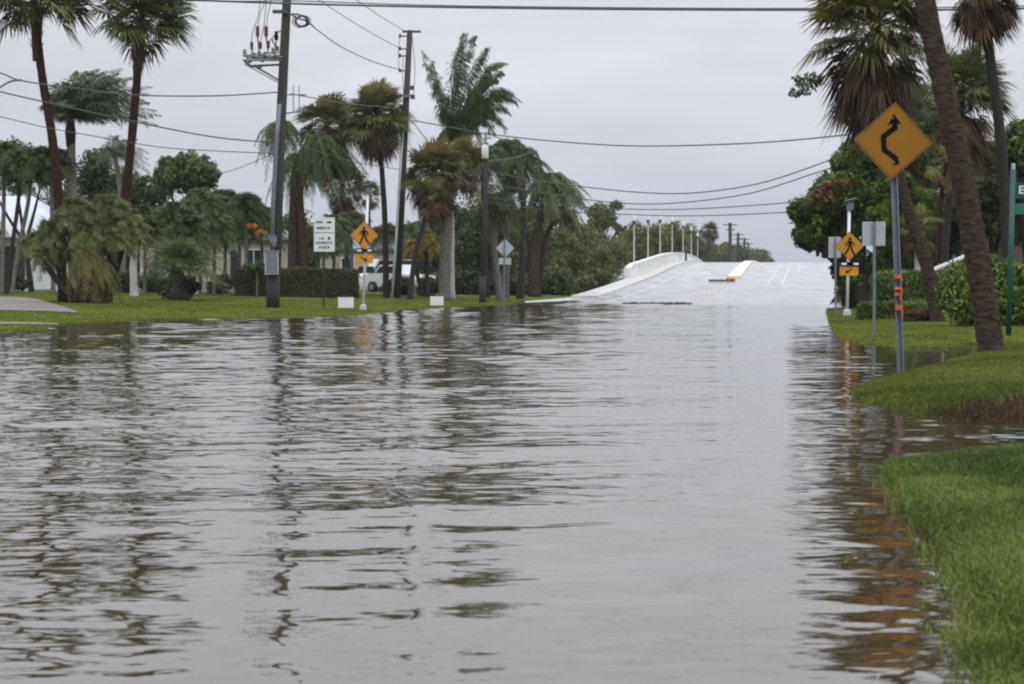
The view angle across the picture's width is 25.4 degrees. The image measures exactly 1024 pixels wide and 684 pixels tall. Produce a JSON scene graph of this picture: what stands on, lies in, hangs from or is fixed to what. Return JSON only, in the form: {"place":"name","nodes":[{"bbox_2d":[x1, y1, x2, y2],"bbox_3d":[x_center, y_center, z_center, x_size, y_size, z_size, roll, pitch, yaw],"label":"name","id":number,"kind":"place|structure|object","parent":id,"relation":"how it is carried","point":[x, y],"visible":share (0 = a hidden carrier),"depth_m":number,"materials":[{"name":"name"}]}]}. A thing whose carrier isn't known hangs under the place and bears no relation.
{"place":"outdoors","nodes":[
{"label":"outdoors","id":0,"kind":"place"},
{"bbox_2d":[0,296,76,311],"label":"driveway","id":1,"kind":"structure","parent":0,"point":[17,303],"depth_m":79.58,"materials":[{"name":"concrete"}]},
{"bbox_2d":[0,301,1023,683],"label":"water","id":2,"kind":"structure","parent":0,"point":[542,493],"depth_m":13.37,"materials":[{"name":"grey liquid"}]},
{"bbox_2d":[0,278,1023,683],"bbox_3d":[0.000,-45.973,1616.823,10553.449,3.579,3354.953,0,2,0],"label":"ground","id":3,"kind":"structure","parent":0,"point":[530,300],"depth_m":71.93,"materials":[{"name":"soil"}]},
{"bbox_2d":[0,141,37,293],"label":"slim palm","id":4,"kind":"object","parent":3,"relation":"on","point":[9,150],"visible":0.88,"depth_m":111.75,"materials":[{"name":"green plant"}]},
{"bbox_2d":[0,153,50,293],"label":"slim palm","id":5,"kind":"object","parent":3,"relation":"on","point":[8,175],"visible":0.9,"depth_m":111.78,"materials":[{"name":"green plant"}]},
{"bbox_2d":[0,135,66,291],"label":"leafy tree","id":6,"kind":"object","parent":3,"relation":"on","point":[29,273],"visible":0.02,"depth_m":124.43,"materials":[{"name":"green plant"}]},
{"bbox_2d":[6,145,66,293],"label":"slim palm","id":7,"kind":"object","parent":3,"relation":"on","point":[31,155],"visible":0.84,"depth_m":111.59,"materials":[{"name":"green plant"}]},
{"bbox_2d":[0,196,92,290],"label":"white roofed house","id":8,"kind":"structure","parent":3,"relation":"on","point":[43,210],"depth_m":127.99,"materials":[{"name":"tile"}]},
{"bbox_2d":[0,0,100,301],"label":"fan palm","id":9,"kind":"object","parent":3,"relation":"on","point":[35,13],"visible":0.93,"depth_m":87.62,"materials":[{"name":"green plant"}]},
{"bbox_2d":[26,146,84,293],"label":"slim palm","id":10,"kind":"object","parent":3,"relation":"on","point":[64,159],"visible":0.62,"depth_m":111.43,"materials":[{"name":"green plant"}]},
{"bbox_2d":[18,191,158,303],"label":"palm clump","id":11,"kind":"object","parent":3,"relation":"on","point":[46,245],"visible":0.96,"depth_m":85.47,"materials":[{"name":"green plant"}]},
{"bbox_2d":[65,247,122,303],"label":"palm clump","id":12,"kind":"object","parent":3,"relation":"on","point":[92,276],"visible":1,"depth_m":84.28,"materials":[{"name":"green plant"}]},
{"bbox_2d":[38,68,160,291],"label":"royal palm","id":13,"kind":"object","parent":3,"relation":"on","point":[95,102],"visible":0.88,"depth_m":111.23,"materials":[{"name":"green plant"}]},
{"bbox_2d":[95,134,151,272],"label":"royal palm","id":14,"kind":"object","parent":3,"relation":"on","point":[107,152],"visible":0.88,"depth_m":149.59,"materials":[{"name":"green plant"}]},
{"bbox_2d":[76,147,174,253],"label":"leafy tree","id":15,"kind":"object","parent":3,"relation":"on","point":[93,181],"visible":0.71,"depth_m":158.46,"materials":[{"name":"green plant"}]},
{"bbox_2d":[108,202,162,295],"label":"leafy tree","id":16,"kind":"object","parent":3,"relation":"on","point":[149,217],"visible":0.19,"depth_m":107.78,"materials":[{"name":"green plant"}]},
{"bbox_2d":[85,0,202,302],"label":"fan palm","id":17,"kind":"object","parent":3,"relation":"on","point":[173,23],"visible":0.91,"depth_m":87.55,"materials":[{"name":"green plant"}]},
{"bbox_2d":[158,196,198,243],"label":"garden palm","id":18,"kind":"object","parent":3,"relation":"on","point":[171,211],"visible":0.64,"depth_m":117.35,"materials":[{"name":"green plant"}]},
{"bbox_2d":[154,272,202,299],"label":"shrub","id":19,"kind":"object","parent":3,"relation":"on","point":[192,286],"visible":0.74,"depth_m":98.21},
{"bbox_2d":[136,231,231,300],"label":"cycad","id":20,"kind":"object","parent":3,"relation":"on","point":[177,259],"visible":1,"depth_m":97.50,"materials":[{"name":"green plant"}]},
{"bbox_2d":[150,150,222,200],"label":"leafy tree","id":21,"kind":"object","parent":3,"relation":"on","point":[185,172],"visible":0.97,"depth_m":148.81,"materials":[{"name":"green plant"}]},
{"bbox_2d":[165,212,225,277],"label":"garden palm","id":22,"kind":"object","parent":3,"relation":"on","point":[188,226],"visible":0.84,"depth_m":111.34,"materials":[{"name":"green plant"}]},
{"bbox_2d":[179,185,227,293],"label":"garden palm","id":23,"kind":"object","parent":3,"relation":"on","point":[207,200],"visible":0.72,"depth_m":119.39,"materials":[{"name":"green plant"}]},
{"bbox_2d":[140,209,287,291],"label":"grey roofed house","id":24,"kind":"structure","parent":3,"relation":"on","point":[253,253],"depth_m":135.90,"materials":[{"name":"beige paint"}]},
{"bbox_2d":[196,208,244,295],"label":"garden palm","id":25,"kind":"object","parent":3,"relation":"on","point":[216,224],"visible":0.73,"depth_m":113.46,"materials":[{"name":"green plant"}]},
{"bbox_2d":[223,191,270,263],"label":"garden palm","id":26,"kind":"object","parent":3,"relation":"on","point":[244,205],"visible":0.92,"depth_m":117.43,"materials":[{"name":"green plant"}]},
{"bbox_2d":[0,291,532,333],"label":"lawn grass","id":27,"kind":"structure","parent":3,"relation":"on","point":[199,302],"depth_m":84.76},
{"bbox_2d":[242,0,314,307],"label":"utility pole","id":28,"kind":"object","parent":3,"relation":"on","point":[273,263],"visible":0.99,"depth_m":85.61,"materials":[{"name":"grey wood"}]},
{"bbox_2d":[0,91,273,142],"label":"overhead cable","id":29,"kind":"object","parent":28,"relation":"attached to","point":[134,121],"visible":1,"depth_m":83.09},
{"bbox_2d":[0,72,277,96],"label":"overhead cable","id":30,"kind":"object","parent":28,"relation":"attached to","point":[140,94],"visible":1,"depth_m":83.31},
{"bbox_2d":[254,120,305,182],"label":"garden palm","id":31,"kind":"object","parent":3,"relation":"on","point":[269,133],"visible":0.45,"depth_m":117.50,"materials":[{"name":"green plant"}]},
{"bbox_2d":[232,266,359,297],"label":"box hedge","id":32,"kind":"object","parent":3,"relation":"on","point":[297,281],"visible":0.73,"depth_m":112.96,"materials":[{"name":"green plant"}]},
{"bbox_2d":[264,151,336,268],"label":"coconut palm","id":33,"kind":"object","parent":3,"relation":"on","point":[290,161],"visible":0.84,"depth_m":116.63,"materials":[{"name":"green plant"}]},
{"bbox_2d":[314,217,334,306],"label":"guide sign","id":34,"kind":"object","parent":3,"relation":"on","point":[324,234],"visible":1,"depth_m":89.91,"materials":[{"name":"white metal"}]},
{"bbox_2d":[290,91,359,266],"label":"fan palm","id":35,"kind":"object","parent":3,"relation":"on","point":[327,113],"visible":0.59,"depth_m":119.13,"materials":[{"name":"green plant"}]},
{"bbox_2d":[306,223,346,267],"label":"garden palm","id":36,"kind":"object","parent":3,"relation":"on","point":[310,236],"visible":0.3,"depth_m":125.49,"materials":[{"name":"green plant"}]},
{"bbox_2d":[286,135,375,267],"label":"coconut palm","id":37,"kind":"object","parent":3,"relation":"on","point":[328,144],"visible":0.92,"depth_m":116.55,"materials":[{"name":"green plant"}]},
{"bbox_2d":[320,214,355,267],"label":"garden palm","id":38,"kind":"object","parent":3,"relation":"on","point":[342,228],"visible":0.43,"depth_m":127.66,"materials":[{"name":"green plant"}]},
{"bbox_2d":[324,167,374,267],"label":"fan palm","id":39,"kind":"object","parent":3,"relation":"on","point":[345,200],"visible":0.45,"depth_m":134.43,"materials":[{"name":"green plant"}]},
{"bbox_2d":[339,211,380,285],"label":"garden palm","id":40,"kind":"object","parent":3,"relation":"on","point":[356,219],"visible":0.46,"depth_m":131.59,"materials":[{"name":"green plant"}]},
{"bbox_2d":[350,183,377,309],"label":"pedestrian crossing sign","id":41,"kind":"object","parent":3,"relation":"on","point":[364,235],"visible":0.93,"depth_m":87.94,"materials":[{"name":"metal"}]},
{"bbox_2d":[312,237,440,288],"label":"pale house","id":42,"kind":"structure","parent":3,"relation":"on","point":[340,261],"depth_m":164.89,"materials":[{"name":"beige paint"}]},
{"bbox_2d":[337,76,419,297],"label":"fan palm","id":43,"kind":"object","parent":3,"relation":"on","point":[377,140],"visible":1,"depth_m":117.16,"materials":[{"name":"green plant"}]},
{"bbox_2d":[370,222,404,255],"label":"tree","id":44,"kind":"object","parent":3,"relation":"on","point":[391,232],"visible":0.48,"depth_m":149.45,"materials":[{"name":"green plant"}]},
{"bbox_2d":[357,265,434,291],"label":"parked pickup","id":45,"kind":"object","parent":3,"relation":"on","point":[374,281],"visible":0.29,"depth_m":144.12,"materials":[{"name":"white metal"}]},
{"bbox_2d":[391,30,420,297],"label":"utility pole","id":46,"kind":"object","parent":3,"relation":"on","point":[397,266],"visible":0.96,"depth_m":117.58,"materials":[{"name":"brown wood"}]},
{"bbox_2d":[414,120,851,146],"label":"overhead cable","id":47,"kind":"object","parent":46,"relation":"attached to","point":[639,145],"visible":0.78,"depth_m":105.25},
{"bbox_2d":[402,234,440,296],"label":"palm clump","id":48,"kind":"object","parent":3,"relation":"on","point":[427,240],"visible":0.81,"depth_m":124.77,"materials":[{"name":"brown plant"}]},
{"bbox_2d":[403,220,439,293],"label":"garden palm","id":49,"kind":"object","parent":3,"relation":"on","point":[411,230],"visible":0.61,"depth_m":139.43,"materials":[{"name":"green plant"}]},
{"bbox_2d":[407,176,449,298],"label":"fan palm","id":50,"kind":"object","parent":3,"relation":"on","point":[432,210],"visible":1,"depth_m":113.79,"materials":[{"name":"green plant"}]},
{"bbox_2d":[398,134,472,299],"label":"fan palm","id":51,"kind":"object","parent":3,"relation":"on","point":[433,156],"visible":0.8,"depth_m":115.55,"materials":[{"name":"green plant"}]},
{"bbox_2d":[417,194,476,272],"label":"background tree","id":52,"kind":"object","parent":3,"relation":"on","point":[465,216],"visible":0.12,"depth_m":190.24,"materials":[{"name":"green plant"}]},
{"bbox_2d":[403,216,519,274],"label":"mangrove tree","id":53,"kind":"object","parent":3,"relation":"on","point":[465,255],"visible":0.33,"depth_m":149.26,"materials":[{"name":"green plant"}]},
{"bbox_2d":[444,134,494,299],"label":"fan palm","id":54,"kind":"object","parent":3,"relation":"on","point":[466,143],"visible":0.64,"depth_m":118.49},
{"bbox_2d":[437,268,502,294],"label":"shrub","id":55,"kind":"object","parent":3,"relation":"on","point":[467,282],"visible":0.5,"depth_m":139.34,"materials":[{"name":"green plant"}]},
{"bbox_2d":[422,32,522,169],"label":"coconut palm","id":56,"kind":"object","parent":3,"relation":"on","point":[474,113],"visible":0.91,"depth_m":121.43,"materials":[{"name":"green plant"}]},
{"bbox_2d":[479,132,491,302],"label":"street pole","id":57,"kind":"object","parent":3,"relation":"on","point":[482,277],"visible":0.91,"depth_m":111.79,"materials":[{"name":"grey wood"}]},
{"bbox_2d":[487,159,829,193],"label":"overhead cable","id":58,"kind":"object","parent":57,"relation":"attached to","point":[665,193],"visible":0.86,"depth_m":103.88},
{"bbox_2d":[488,168,829,204],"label":"overhead cable","id":59,"kind":"object","parent":57,"relation":"attached to","point":[667,203],"visible":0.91,"depth_m":103.78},
{"bbox_2d":[465,145,514,297],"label":"garden palm","id":60,"kind":"object","parent":3,"relation":"on","point":[494,154],"visible":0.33,"depth_m":127.61,"materials":[{"name":"green plant"}]},
{"bbox_2d":[469,191,527,299],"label":"garden palm","id":61,"kind":"object","parent":3,"relation":"on","point":[495,221],"visible":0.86,"depth_m":121.60,"materials":[{"name":"green plant"}]},
{"bbox_2d":[479,137,544,297],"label":"garden palm","id":62,"kind":"object","parent":3,"relation":"on","point":[509,146],"visible":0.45,"depth_m":129.65,"materials":[{"name":"green plant"}]},
{"bbox_2d":[488,206,565,274],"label":"mangrove tree","id":63,"kind":"object","parent":3,"relation":"on","point":[514,264],"visible":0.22,"depth_m":157.37,"materials":[{"name":"green plant"}]},
{"bbox_2d":[495,146,559,298],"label":"garden palm","id":64,"kind":"object","parent":3,"relation":"on","point":[520,166],"visible":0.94,"depth_m":126.67,"materials":[{"name":"green plant"}]},
{"bbox_2d":[542,267,575,295],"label":"shrub","id":65,"kind":"object","parent":3,"relation":"on","point":[559,282],"visible":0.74,"depth_m":149.47,"materials":[{"name":"green plant"}]},
{"bbox_2d":[526,172,594,296],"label":"coconut palm","id":66,"kind":"object","parent":3,"relation":"on","point":[560,178],"visible":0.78,"depth_m":137.61,"materials":[{"name":"green plant"}]},
{"bbox_2d":[539,187,585,296],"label":"fan palm","id":67,"kind":"object","parent":3,"relation":"on","point":[544,245],"visible":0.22,"depth_m":139.76,"materials":[{"name":"green plant"}]},
{"bbox_2d":[543,217,595,278],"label":"mangrove tree","id":68,"kind":"object","parent":3,"relation":"on","point":[564,261],"visible":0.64,"depth_m":176.79,"materials":[{"name":"green plant"}]},
{"bbox_2d":[564,226,615,286],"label":"mangrove tree","id":69,"kind":"object","parent":3,"relation":"on","point":[599,251],"visible":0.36,"depth_m":194.42,"materials":[{"name":"green plant"}]},
{"bbox_2d":[572,266,611,287],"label":"mangrove tree","id":70,"kind":"object","parent":3,"relation":"on","point":[598,275],"visible":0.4,"depth_m":189.34,"materials":[{"name":"green plant"}]},
{"bbox_2d":[586,199,627,246],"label":"mangrove tree","id":71,"kind":"object","parent":3,"relation":"on","point":[602,223],"visible":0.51,"depth_m":204.50,"materials":[{"name":"green plant"}]},
{"bbox_2d":[601,234,632,281],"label":"mangrove tree","id":72,"kind":"object","parent":3,"relation":"on","point":[620,254],"visible":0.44,"depth_m":220.87,"materials":[{"name":"green plant"}]},
{"bbox_2d":[611,218,655,262],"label":"mangrove tree","id":73,"kind":"object","parent":3,"relation":"on","point":[640,249],"visible":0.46,"depth_m":243.86,"materials":[{"name":"green plant"}]},
{"bbox_2d":[639,221,675,256],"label":"mangrove tree","id":74,"kind":"object","parent":3,"relation":"on","point":[654,234],"visible":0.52,"depth_m":273.43,"materials":[{"name":"green plant"}]},
{"bbox_2d":[659,220,690,253],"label":"mangrove tree","id":75,"kind":"object","parent":3,"relation":"on","point":[678,238],"visible":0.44,"depth_m":318.88,"materials":[{"name":"green plant"}]},
{"bbox_2d":[676,220,711,260],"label":"mangrove tree","id":76,"kind":"object","parent":3,"relation":"on","point":[703,249],"visible":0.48,"depth_m":378.21,"materials":[{"name":"green plant"}]},
{"bbox_2d":[717,241,774,261],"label":"wood","id":77,"kind":"object","parent":3,"relation":"on","point":[758,255],"visible":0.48,"depth_m":599.69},
{"bbox_2d":[785,141,901,307],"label":"leafy tree","id":78,"kind":"object","parent":3,"relation":"on","point":[818,214],"visible":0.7,"depth_m":89.95,"materials":[{"name":"green plant"}]},
{"bbox_2d":[835,198,863,315],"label":"pedestrian crossing sign","id":79,"kind":"object","parent":3,"relation":"on","point":[848,246],"visible":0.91,"depth_m":75.95,"materials":[{"name":"metal"}]},
{"bbox_2d":[793,0,948,321],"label":"fan palm","id":80,"kind":"object","parent":3,"relation":"on","point":[872,82],"visible":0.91,"depth_m":61.30,"materials":[{"name":"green plant"}]},
{"bbox_2d":[788,72,834,97],"bbox_3d":[9.011,-7.226,63.840,2.577,0.797,0.818,0,2,0],"label":"leafy branch","id":81,"kind":"object","parent":80,"relation":"attached to","point":[801,82],"visible":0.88,"depth_m":63.71,"materials":[{"name":"green plant"}]},
{"bbox_2d":[862,222,884,334],"bbox_3d":[7.952,-1.338,49.990,0.504,2.608,0.117,0,2,0],"label":"sign seen from behind","id":82,"kind":"object","parent":3,"relation":"on","point":[873,234],"visible":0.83,"depth_m":50.00,"materials":[{"name":"metal"}]},
{"bbox_2d":[854,298,927,319],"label":"hedge","id":83,"kind":"object","parent":3,"relation":"on","point":[885,310],"visible":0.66,"depth_m":67.00,"materials":[{"name":"green plant"}]},
{"bbox_2d":[854,102,931,372],"bbox_3d":[5.130,-1.259,30.698,1.042,3.934,0.122,0,2,0],"label":"winding road sign","id":84,"kind":"object","parent":3,"relation":"on","point":[893,141],"visible":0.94,"depth_m":30.64,"materials":[{"name":"metal"}]},
{"bbox_2d":[863,81,941,270],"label":"fan palm","id":85,"kind":"object","parent":3,"relation":"on","point":[921,124],"visible":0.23,"depth_m":89.13,"materials":[{"name":"green plant"}]},
{"bbox_2d":[864,152,944,269],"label":"leafy tree","id":86,"kind":"object","parent":3,"relation":"on","point":[882,210],"visible":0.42,"depth_m":87.59,"materials":[{"name":"green plant"}]},
{"bbox_2d":[869,268,939,302],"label":"clipped hedge","id":87,"kind":"object","parent":3,"relation":"on","point":[913,286],"visible":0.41,"depth_m":72.07,"materials":[{"name":"green plant"}]},
{"bbox_2d":[900,202,946,269],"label":"fan palm","id":88,"kind":"object","parent":3,"relation":"on","point":[907,243],"visible":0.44,"depth_m":79.82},
{"bbox_2d":[826,307,1023,348],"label":"lawn grass","id":89,"kind":"structure","parent":3,"relation":"on","point":[915,332],"depth_m":51.07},
{"bbox_2d":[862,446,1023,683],"bbox_3d":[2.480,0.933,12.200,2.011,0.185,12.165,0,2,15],"label":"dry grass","id":90,"kind":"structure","parent":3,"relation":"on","point":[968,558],"depth_m":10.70,"materials":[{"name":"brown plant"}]},
{"bbox_2d":[926,142,980,271],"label":"fan palm","id":91,"kind":"object","parent":3,"relation":"on","point":[943,180],"visible":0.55,"depth_m":81.81,"materials":[{"name":"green plant"}]},
{"bbox_2d":[895,392,1023,421],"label":"withered plants","id":92,"kind":"object","parent":3,"relation":"on","point":[1009,406],"visible":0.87,"depth_m":21.89,"materials":[{"name":"brown plant"}]},
{"bbox_2d":[915,0,1005,351],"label":"fan palm","id":93,"kind":"object","parent":3,"relation":"on","point":[987,323],"visible":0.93,"depth_m":38.28,"materials":[{"name":"brown plant"}]},
{"bbox_2d":[926,173,999,269],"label":"leafy tree","id":94,"kind":"object","parent":3,"relation":"on","point":[989,205],"visible":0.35,"depth_m":92.96,"materials":[{"name":"green plant"}]},
{"bbox_2d":[919,39,1021,276],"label":"fan palm","id":95,"kind":"object","parent":3,"relation":"on","point":[968,71],"visible":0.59,"depth_m":83.37,"materials":[{"name":"green plant"}]},
{"bbox_2d":[933,251,1023,326],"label":"round bush","id":96,"kind":"object","parent":3,"relation":"on","point":[953,294],"visible":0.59,"depth_m":55.57,"materials":[{"name":"green plant"}]},
{"bbox_2d":[946,0,1023,261],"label":"fan palm","id":97,"kind":"object","parent":3,"relation":"on","point":[983,23],"visible":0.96,"depth_m":59.72,"materials":[{"name":"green plant"}]},
{"bbox_2d":[974,141,1018,254],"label":"leafy tree","id":98,"kind":"object","parent":3,"relation":"on","point":[991,231],"visible":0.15,"depth_m":98.27,"materials":[{"name":"green plant"}]},
{"bbox_2d":[991,116,1023,263],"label":"leafy tree","id":99,"kind":"object","parent":3,"relation":"on","point":[1014,133],"visible":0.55,"depth_m":91.55,"materials":[{"name":"green plant"}]},
{"bbox_2d":[1006,163,1023,335],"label":"street name sign","id":100,"kind":"object","parent":3,"relation":"on","point":[1016,190],"visible":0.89,"depth_m":46.92,"materials":[{"name":"metal"}]},
{"bbox_2d":[0,0,1023,277],"label":"sky","id":101,"kind":"structure","parent":0,"point":[612,77],"materials":[{"name":"grey"}]},
{"bbox_2d":[180,0,1023,10],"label":"overhead cable","id":102,"kind":"object","parent":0,"point":[466,7],"visible":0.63,"depth_m":65.76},
{"bbox_2d":[202,0,1023,8],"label":"overhead cable","id":103,"kind":"object","parent":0,"point":[520,6],"visible":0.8,"depth_m":64.83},
{"bbox_2d":[571,261,697,299],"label":"sidewalk","id":104,"kind":"structure","parent":0,"point":[633,280],"depth_m":168.26,"materials":[{"name":"concrete"}]},
{"bbox_2d":[624,252,702,278],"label":"bridge parapet","id":105,"kind":"structure","parent":104,"relation":"on","point":[638,267],"depth_m":213.08,"materials":[{"name":"white paint"}]},
{"bbox_2d":[565,263,836,305],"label":"road","id":106,"kind":"structure","parent":0,"point":[811,284],"depth_m":156.14,"materials":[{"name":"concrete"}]},
{"bbox_2d":[847,341,1023,420],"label":"mound grass","id":107,"kind":"structure","parent":0,"point":[974,374],"depth_m":25.81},
{"bbox_2d":[859,441,1023,683],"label":"grass","id":108,"kind":"structure","parent":0,"point":[971,542],"depth_m":11.24,"materials":[{"name":"plant"}]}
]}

